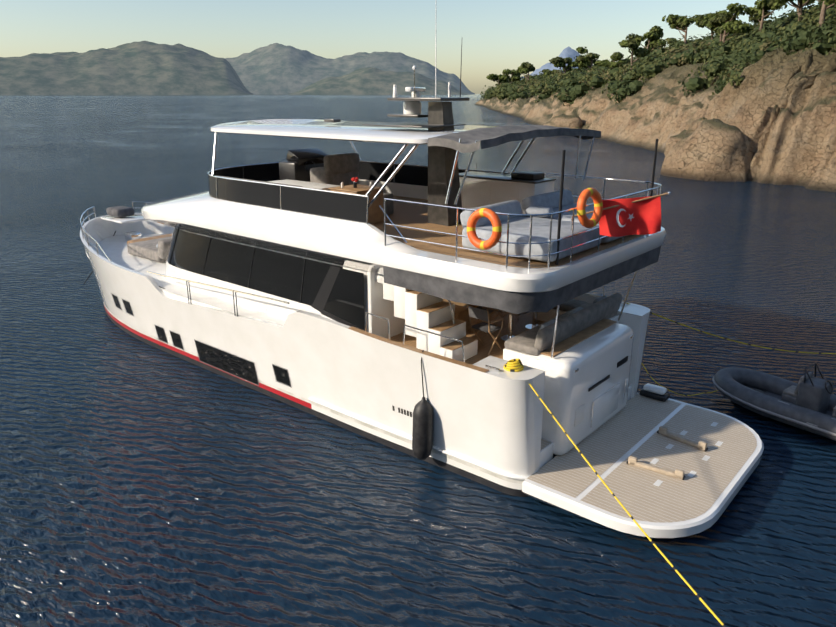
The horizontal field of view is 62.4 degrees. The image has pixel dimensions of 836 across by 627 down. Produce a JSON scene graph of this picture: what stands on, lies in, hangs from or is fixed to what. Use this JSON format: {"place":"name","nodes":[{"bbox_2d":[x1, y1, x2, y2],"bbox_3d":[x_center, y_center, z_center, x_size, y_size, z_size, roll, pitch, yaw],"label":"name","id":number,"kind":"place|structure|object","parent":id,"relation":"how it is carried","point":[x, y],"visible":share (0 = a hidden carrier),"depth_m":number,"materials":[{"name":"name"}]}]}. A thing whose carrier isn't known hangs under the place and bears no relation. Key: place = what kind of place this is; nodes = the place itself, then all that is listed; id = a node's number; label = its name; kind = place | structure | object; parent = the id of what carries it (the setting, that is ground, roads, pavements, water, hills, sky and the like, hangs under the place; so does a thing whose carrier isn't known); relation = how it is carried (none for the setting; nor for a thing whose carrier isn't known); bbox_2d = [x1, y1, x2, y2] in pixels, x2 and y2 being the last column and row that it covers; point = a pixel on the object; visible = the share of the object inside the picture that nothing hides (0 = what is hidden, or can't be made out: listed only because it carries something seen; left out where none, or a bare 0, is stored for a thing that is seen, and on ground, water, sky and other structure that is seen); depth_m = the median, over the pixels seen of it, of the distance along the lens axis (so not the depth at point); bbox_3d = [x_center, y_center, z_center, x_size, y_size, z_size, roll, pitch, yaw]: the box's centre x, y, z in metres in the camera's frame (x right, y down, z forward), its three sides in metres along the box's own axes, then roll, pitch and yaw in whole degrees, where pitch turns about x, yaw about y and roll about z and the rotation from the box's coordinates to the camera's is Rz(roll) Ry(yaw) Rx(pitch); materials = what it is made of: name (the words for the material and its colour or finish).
{"place":"outdoors","nodes":[
{"label":"outdoors","id":0,"kind":"place"},
{"bbox_2d":[0,41,252,94],"bbox_3d":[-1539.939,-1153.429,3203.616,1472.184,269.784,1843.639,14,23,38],"label":"island hill","id":1,"kind":"structure","parent":0,"point":[143,68],"depth_m":3086.72,"materials":[{"name":"grey stone"}]},
{"bbox_2d":[225,43,474,94],"bbox_3d":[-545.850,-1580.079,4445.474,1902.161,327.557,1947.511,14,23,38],"label":"island hill","id":2,"kind":"structure","parent":0,"point":[276,69],"depth_m":4301.91,"materials":[{"name":"grey stone"}]},
{"bbox_2d":[288,67,467,94],"bbox_3d":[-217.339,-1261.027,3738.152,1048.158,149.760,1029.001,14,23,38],"label":"island hill","id":3,"kind":"structure","parent":0,"point":[368,81],"depth_m":3610.63,"materials":[{"name":"grey stone"}]},
{"bbox_2d":[0,0,817,93],"label":"sky","id":4,"kind":"structure","parent":0,"point":[495,36],"materials":[{"name":"blue"}]},
{"bbox_2d":[0,94,835,626],"bbox_3d":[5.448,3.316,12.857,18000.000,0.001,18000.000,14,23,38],"label":"sea","id":5,"kind":"structure","parent":0,"point":[142,484],"depth_m":14.13,"materials":[{"name":"blue liquid"}]},
{"bbox_2d":[80,39,763,537],"bbox_3d":[-3.524,-3.089,18.785,24.511,10.000,5.930,14,23,38],"label":"yacht","id":6,"kind":"object","parent":5,"relation":"on","point":[342,291],"visible":1,"depth_m":14.08,"materials":[{"name":"white plastic"}]},
{"bbox_2d":[412,350,433,459],"bbox_3d":[0.093,1.769,13.228,0.400,2.283,0.430,14,23,38],"label":"fender","id":7,"kind":"object","parent":6,"relation":"attached to","point":[422,432],"visible":0.96,"depth_m":13.21,"materials":[{"name":"black rubber"}]},
{"bbox_2d":[529,384,725,626],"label":"mooring line","id":8,"kind":"object","parent":6,"relation":"attached to","point":[659,550],"visible":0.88,"depth_m":9.32,"materials":[{"name":"yellow fabric"}]},
{"bbox_2d":[640,383,669,401],"bbox_3d":[5.396,1.780,15.713,0.620,0.270,0.300,14,23,38],"label":"platform gear","id":9,"kind":"object","parent":6,"relation":"on","point":[653,391],"visible":1,"depth_m":15.60,"materials":[{"name":"black"}]},
{"bbox_2d":[626,302,835,353],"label":"mooring line","id":10,"kind":"object","parent":6,"relation":"attached to","point":[736,341],"depth_m":16.90,"materials":[{"name":"yellow fabric"}]},
{"bbox_2d":[712,363,835,440],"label":"inflatable dinghy","id":11,"kind":"object","parent":5,"relation":"on","point":[807,402],"visible":1,"depth_m":15.32,"materials":[{"name":"grey rubber"}]},
{"bbox_2d":[520,47,580,79],"bbox_3d":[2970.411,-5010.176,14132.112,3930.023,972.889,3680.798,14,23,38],"label":"mountain","id":12,"kind":"structure","parent":0,"point":[568,52],"depth_m":14424.66,"materials":[{"name":"stone"}]},
{"bbox_2d":[474,40,835,191],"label":"rocky cliff","id":13,"kind":"structure","parent":0,"point":[777,107],"depth_m":62.51,"materials":[{"name":"brown stone"}]},
{"bbox_2d":[486,74,508,83],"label":"pine tree","id":14,"kind":"object","parent":13,"relation":"on","point":[495,77],"visible":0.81,"depth_m":432.65,"materials":[{"name":"green plant"}]},
{"bbox_2d":[501,69,520,82],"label":"pine tree","id":15,"kind":"object","parent":13,"relation":"on","point":[514,74],"visible":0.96,"depth_m":385.82,"materials":[{"name":"green plant"}]},
{"bbox_2d":[516,62,534,79],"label":"pine tree","id":16,"kind":"object","parent":13,"relation":"on","point":[524,68],"visible":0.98,"depth_m":316.59,"materials":[{"name":"green plant"}]},
{"bbox_2d":[541,69,559,76],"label":"pine tree","id":17,"kind":"object","parent":13,"relation":"on","point":[545,71],"visible":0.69,"depth_m":314.75,"materials":[{"name":"green plant"}]},
{"bbox_2d":[544,114,582,128],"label":"shore rock","id":18,"kind":"object","parent":13,"relation":"on","point":[569,121],"visible":0.35,"depth_m":123.02,"materials":[{"name":"brown stone"}]},
{"bbox_2d":[549,56,577,73],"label":"pine tree","id":19,"kind":"object","parent":13,"relation":"on","point":[557,62],"visible":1,"depth_m":247.01,"materials":[{"name":"green plant"}]},
{"bbox_2d":[574,46,599,70],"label":"pine tree","id":20,"kind":"object","parent":13,"relation":"on","point":[586,60],"visible":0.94,"depth_m":200.64,"materials":[{"name":"green plant"}]},
{"bbox_2d":[595,52,629,80],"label":"pine tree","id":21,"kind":"object","parent":13,"relation":"on","point":[615,57],"visible":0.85,"depth_m":134.35,"materials":[{"name":"green plant"}]},
{"bbox_2d":[618,39,650,69],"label":"pine tree","id":22,"kind":"object","parent":13,"relation":"on","point":[635,48],"visible":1,"depth_m":122.77,"materials":[{"name":"green plant"}]},
{"bbox_2d":[626,25,665,49],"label":"pine tree","id":23,"kind":"object","parent":13,"relation":"on","point":[654,35],"visible":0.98,"depth_m":154.12,"materials":[{"name":"green plant"}]},
{"bbox_2d":[480,0,835,106],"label":"shrubs","id":24,"kind":"object","parent":13,"relation":"on","point":[734,56],"visible":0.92,"depth_m":105.33,"materials":[{"name":"green plant"}]},
{"bbox_2d":[645,38,677,50],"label":"pine tree","id":25,"kind":"object","parent":13,"relation":"on","point":[667,40],"visible":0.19,"depth_m":176.63,"materials":[{"name":"green plant"}]},
{"bbox_2d":[662,14,694,44],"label":"pine tree","id":26,"kind":"object","parent":13,"relation":"on","point":[681,23],"visible":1,"depth_m":126.16,"materials":[{"name":"green plant"}]},
{"bbox_2d":[664,117,706,156],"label":"shore rock","id":27,"kind":"object","parent":13,"relation":"on","point":[674,140],"visible":0.02,"depth_m":71.73,"materials":[{"name":"brown stone"}]},
{"bbox_2d":[660,118,752,181],"bbox_3d":[26.022,-11.910,61.169,6.804,10.356,7.416,-7,19,-22],"label":"shore rock","id":28,"kind":"object","parent":13,"relation":"on","point":[713,149],"visible":0.65,"depth_m":58.37,"materials":[{"name":"brown stone"}]},
{"bbox_2d":[692,10,727,39],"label":"pine tree","id":29,"kind":"object","parent":13,"relation":"on","point":[701,21],"visible":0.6,"depth_m":130.44,"materials":[{"name":"green plant"}]},
{"bbox_2d":[706,16,741,40],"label":"pine tree","id":30,"kind":"object","parent":13,"relation":"on","point":[712,24],"visible":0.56,"depth_m":111.49,"materials":[{"name":"green plant"}]},
{"bbox_2d":[714,3,753,44],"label":"pine tree","id":31,"kind":"object","parent":13,"relation":"on","point":[733,26],"visible":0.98,"depth_m":94.74,"materials":[{"name":"green plant"}]},
{"bbox_2d":[744,0,787,31],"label":"pine tree","id":32,"kind":"object","parent":13,"relation":"on","point":[760,12],"visible":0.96,"depth_m":93.10,"materials":[{"name":"green plant"}]},
{"bbox_2d":[776,0,809,20],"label":"pine tree","id":33,"kind":"object","parent":13,"relation":"on","point":[800,6],"visible":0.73,"depth_m":90.46,"materials":[{"name":"brown plant"}]},
{"bbox_2d":[787,0,815,14],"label":"pine tree","id":34,"kind":"object","parent":13,"relation":"on","point":[798,5],"visible":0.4,"depth_m":100.22,"materials":[{"name":"green plant"}]},
{"bbox_2d":[802,0,821,6],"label":"pine tree","id":35,"kind":"object","parent":13,"relation":"on","point":[803,1],"visible":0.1,"depth_m":111.74,"materials":[{"name":"green plant"}]},
{"bbox_2d":[817,1,834,41],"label":"pine tree","id":36,"kind":"object","parent":13,"relation":"on","point":[822,13],"visible":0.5,"depth_m":60.11,"materials":[{"name":"brown plant"}]},
{"bbox_2d":[822,0,835,4],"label":"pine tree","id":37,"kind":"object","parent":13,"relation":"on","point":[827,2],"visible":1,"depth_m":55.82,"materials":[{"name":"green plant"}]}
]}

